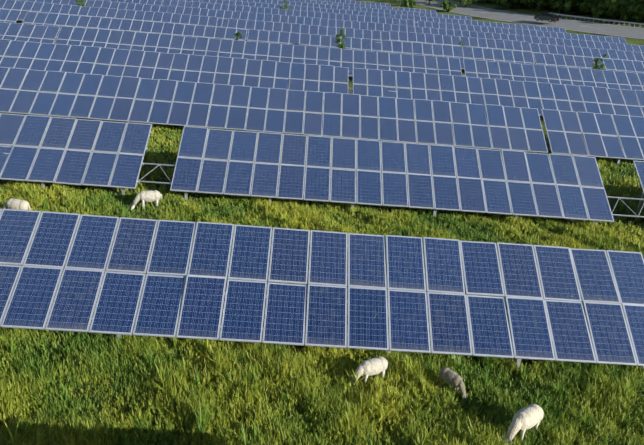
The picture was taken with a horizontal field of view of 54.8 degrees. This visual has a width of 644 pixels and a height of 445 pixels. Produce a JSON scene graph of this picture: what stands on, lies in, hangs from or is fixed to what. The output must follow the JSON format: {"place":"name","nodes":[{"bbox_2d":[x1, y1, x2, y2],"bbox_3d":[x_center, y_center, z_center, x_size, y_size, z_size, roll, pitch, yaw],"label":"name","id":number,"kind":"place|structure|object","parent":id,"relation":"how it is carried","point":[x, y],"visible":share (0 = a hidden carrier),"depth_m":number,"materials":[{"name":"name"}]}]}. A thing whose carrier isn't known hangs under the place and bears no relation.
{"place":"outdoors","nodes":[
{"label":"outdoors","id":0,"kind":"place"},
{"bbox_2d":[0,310,643,444],"bbox_3d":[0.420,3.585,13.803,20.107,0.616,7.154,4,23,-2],"label":"grass","id":1,"kind":"structure","parent":0,"point":[374,401],"depth_m":13.58,"materials":[{"name":"green plant"}]},
{"bbox_2d":[0,162,643,295],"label":"grass","id":2,"kind":"structure","parent":0,"point":[393,222],"depth_m":23.25,"materials":[{"name":"green plant"}]},
{"bbox_2d":[0,0,643,444],"bbox_3d":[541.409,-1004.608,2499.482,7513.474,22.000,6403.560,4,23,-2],"label":"ground","id":3,"kind":"structure","parent":0,"point":[516,8],"depth_m":24.59,"materials":[{"name":"green plant"}]},
{"bbox_2d":[2,198,29,209],"bbox_3d":[-10.404,-0.460,21.055,1.147,0.727,0.408,9,23,9],"label":"sheep","id":4,"kind":"object","parent":3,"relation":"on","point":[12,203],"visible":0.56,"depth_m":20.83},
{"bbox_2d":[75,0,89,6],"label":"sapling","id":5,"kind":"object","parent":3,"relation":"on","point":[82,3],"visible":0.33,"depth_m":74.06,"materials":[{"name":"green plant"}]},
{"bbox_2d":[131,190,161,210],"bbox_3d":[-6.431,-0.819,22.730,1.147,0.727,0.409,-5,25,-22],"label":"sheep","id":6,"kind":"object","parent":3,"relation":"on","point":[149,196],"visible":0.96,"depth_m":22.57},
{"bbox_2d":[230,32,243,44],"bbox_3d":[-7.934,-16.323,57.359,1.917,2.583,1.777,6,23,2],"label":"sapling","id":7,"kind":"object","parent":3,"relation":"on","point":[238,34],"visible":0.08,"depth_m":56.99,"materials":[{"name":"green plant"}]},
{"bbox_2d":[280,0,290,9],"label":"sapling","id":8,"kind":"object","parent":3,"relation":"on","point":[285,5],"visible":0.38,"depth_m":93.27,"materials":[{"name":"green plant"}]},
{"bbox_2d":[0,209,643,370],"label":"solar row","id":9,"kind":"object","parent":3,"relation":"on","point":[389,283],"visible":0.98,"depth_m":15.62,"materials":[{"name":"blue glass"}]},
{"bbox_2d":[0,39,643,118],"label":"solar row","id":10,"kind":"object","parent":3,"relation":"on","point":[152,65],"visible":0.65,"depth_m":42.70,"materials":[{"name":"blue glass"}]},
{"bbox_2d":[0,22,643,91],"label":"solar row","id":11,"kind":"object","parent":3,"relation":"on","point":[336,57],"visible":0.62,"depth_m":51.69,"materials":[{"name":"blue glass"}]},
{"bbox_2d":[0,9,643,72],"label":"solar row","id":12,"kind":"object","parent":3,"relation":"on","point":[351,43],"visible":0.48,"depth_m":60.81,"materials":[{"name":"blue glass"}]},
{"bbox_2d":[0,113,643,224],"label":"solar row","id":13,"kind":"object","parent":3,"relation":"on","point":[524,183],"visible":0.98,"depth_m":24.56,"materials":[{"name":"blue glass"}]},
{"bbox_2d":[0,67,643,164],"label":"solar row","id":14,"kind":"object","parent":3,"relation":"on","point":[114,99],"visible":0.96,"depth_m":33.58,"materials":[{"name":"blue glass"}]},
{"bbox_2d":[0,0,643,61],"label":"solar row","id":15,"kind":"object","parent":3,"relation":"on","point":[24,7],"visible":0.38,"depth_m":69.79,"materials":[{"name":"blue glass"}]},
{"bbox_2d":[19,0,643,52],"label":"solar row","id":16,"kind":"object","parent":3,"relation":"on","point":[223,16],"visible":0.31,"depth_m":78.84,"materials":[{"name":"blue glass"}]},
{"bbox_2d":[199,0,471,23],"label":"solar row","id":17,"kind":"object","parent":3,"relation":"on","point":[391,12],"visible":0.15,"depth_m":106.14,"materials":[{"name":"blue glass"}]},
{"bbox_2d":[52,0,626,44],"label":"solar row","id":18,"kind":"object","parent":3,"relation":"on","point":[336,16],"visible":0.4,"depth_m":88.12,"materials":[{"name":"blue glass"}]},
{"bbox_2d":[335,28,346,48],"bbox_3d":[1.929,-16.213,57.626,2.324,3.575,1.837,-4,24,-21],"label":"sapling","id":19,"kind":"object","parent":3,"relation":"on","point":[339,45],"visible":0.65,"depth_m":57.41,"materials":[{"name":"green plant"}]},
{"bbox_2d":[305,0,390,7],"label":"solar row","id":20,"kind":"object","parent":3,"relation":"on","point":[363,3],"visible":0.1,"depth_m":124.01,"materials":[{"name":"blue glass"}]},
{"bbox_2d":[282,0,435,16],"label":"solar row","id":21,"kind":"object","parent":3,"relation":"on","point":[376,7],"visible":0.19,"depth_m":115.13,"materials":[{"name":"blue glass"}]},
{"bbox_2d":[162,0,565,32],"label":"solar row","id":22,"kind":"object","parent":3,"relation":"on","point":[435,19],"visible":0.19,"depth_m":97.29,"materials":[{"name":"blue glass"}]},
{"bbox_2d":[349,357,387,384],"bbox_3d":[1.072,3.437,14.228,1.038,0.658,0.370,-8,26,-28],"label":"sheep","id":23,"kind":"object","parent":3,"relation":"on","point":[373,366],"visible":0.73,"depth_m":14.07},
{"bbox_2d":[399,0,416,7],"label":"shrub","id":24,"kind":"object","parent":3,"relation":"on","point":[405,3],"visible":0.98,"depth_m":134.83,"materials":[{"name":"green plant"}]},
{"bbox_2d":[440,0,457,11],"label":"shrub","id":25,"kind":"object","parent":3,"relation":"on","point":[447,5],"visible":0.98,"depth_m":131.89,"materials":[{"name":"green plant"}]},
{"bbox_2d":[439,367,467,402],"bbox_3d":[3.002,3.682,14.198,0.301,0.535,0.845,-14,29,-37],"label":"sheep","id":26,"kind":"object","parent":3,"relation":"on","point":[450,377],"visible":0.98,"depth_m":14.07},
{"bbox_2d":[457,0,477,6],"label":"shrub","id":27,"kind":"object","parent":3,"relation":"on","point":[465,2],"visible":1,"depth_m":135.28,"materials":[{"name":"green plant"}]},
{"bbox_2d":[496,0,516,8],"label":"shrub","id":28,"kind":"object","parent":3,"relation":"on","point":[506,2],"visible":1,"depth_m":132.21,"materials":[{"name":"green plant"}]},
{"bbox_2d":[502,404,543,444],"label":"sheep","id":29,"kind":"object","parent":3,"relation":"on","point":[524,419],"visible":0.96,"depth_m":12.72},
{"bbox_2d":[522,0,543,10],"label":"tree","id":30,"kind":"object","parent":3,"relation":"on","point":[539,8],"visible":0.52,"depth_m":129.80,"materials":[{"name":"green plant"}]},
{"bbox_2d":[519,0,548,8],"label":"tree","id":31,"kind":"object","parent":3,"relation":"on","point":[541,2],"visible":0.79,"depth_m":129.10,"materials":[{"name":"green plant"}]},
{"bbox_2d":[552,0,581,14],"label":"tree","id":32,"kind":"object","parent":3,"relation":"on","point":[567,5],"visible":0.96,"depth_m":123.63,"materials":[{"name":"green plant"}]},
{"bbox_2d":[579,0,599,15],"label":"tree","id":33,"kind":"object","parent":3,"relation":"on","point":[585,9],"visible":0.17,"depth_m":121.67,"materials":[{"name":"green plant"}]},
{"bbox_2d":[549,13,643,26],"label":"guard rail","id":34,"kind":"object","parent":3,"relation":"on","point":[624,22],"visible":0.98,"depth_m":117.05,"materials":[{"name":"metal"}]},
{"bbox_2d":[592,54,607,71],"bbox_3d":[26.060,-14.416,58.819,1.586,3.208,2.729,15,25,22],"label":"sapling","id":35,"kind":"object","parent":3,"relation":"on","point":[596,63],"visible":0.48,"depth_m":58.28,"materials":[{"name":"green plant"}]},
{"bbox_2d":[588,0,612,17],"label":"tree","id":36,"kind":"object","parent":3,"relation":"on","point":[591,5],"visible":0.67,"depth_m":118.82,"materials":[{"name":"green plant"}]},
{"bbox_2d":[591,0,610,17],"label":"tree","id":37,"kind":"object","parent":3,"relation":"on","point":[604,12],"visible":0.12,"depth_m":119.64,"materials":[{"name":"green plant"}]},
{"bbox_2d":[605,0,631,18],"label":"tree","id":38,"kind":"object","parent":3,"relation":"on","point":[610,3],"visible":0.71,"depth_m":116.59,"materials":[{"name":"green plant"}]},
{"bbox_2d":[606,0,632,19],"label":"tree","id":39,"kind":"object","parent":3,"relation":"on","point":[621,9],"visible":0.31,"depth_m":116.79,"materials":[{"name":"green plant"}]},
{"bbox_2d":[620,0,643,21],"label":"tree","id":40,"kind":"object","parent":3,"relation":"on","point":[637,14],"visible":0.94,"depth_m":115.22,"materials":[{"name":"green plant"}]},
{"bbox_2d":[0,112,643,202],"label":"grass","id":41,"kind":"structure","parent":0,"point":[625,185],"depth_m":30.82,"materials":[{"name":"green plant"}]},
{"bbox_2d":[398,0,643,38],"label":"road","id":42,"kind":"structure","parent":0,"point":[568,24],"depth_m":119.24,"materials":[{"name":"grey asphalt"}]},
{"bbox_2d":[534,13,558,21],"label":"car","id":43,"kind":"object","parent":42,"relation":"on","point":[549,17],"visible":1,"depth_m":115.99,"materials":[{"name":"black paint"}]}
]}

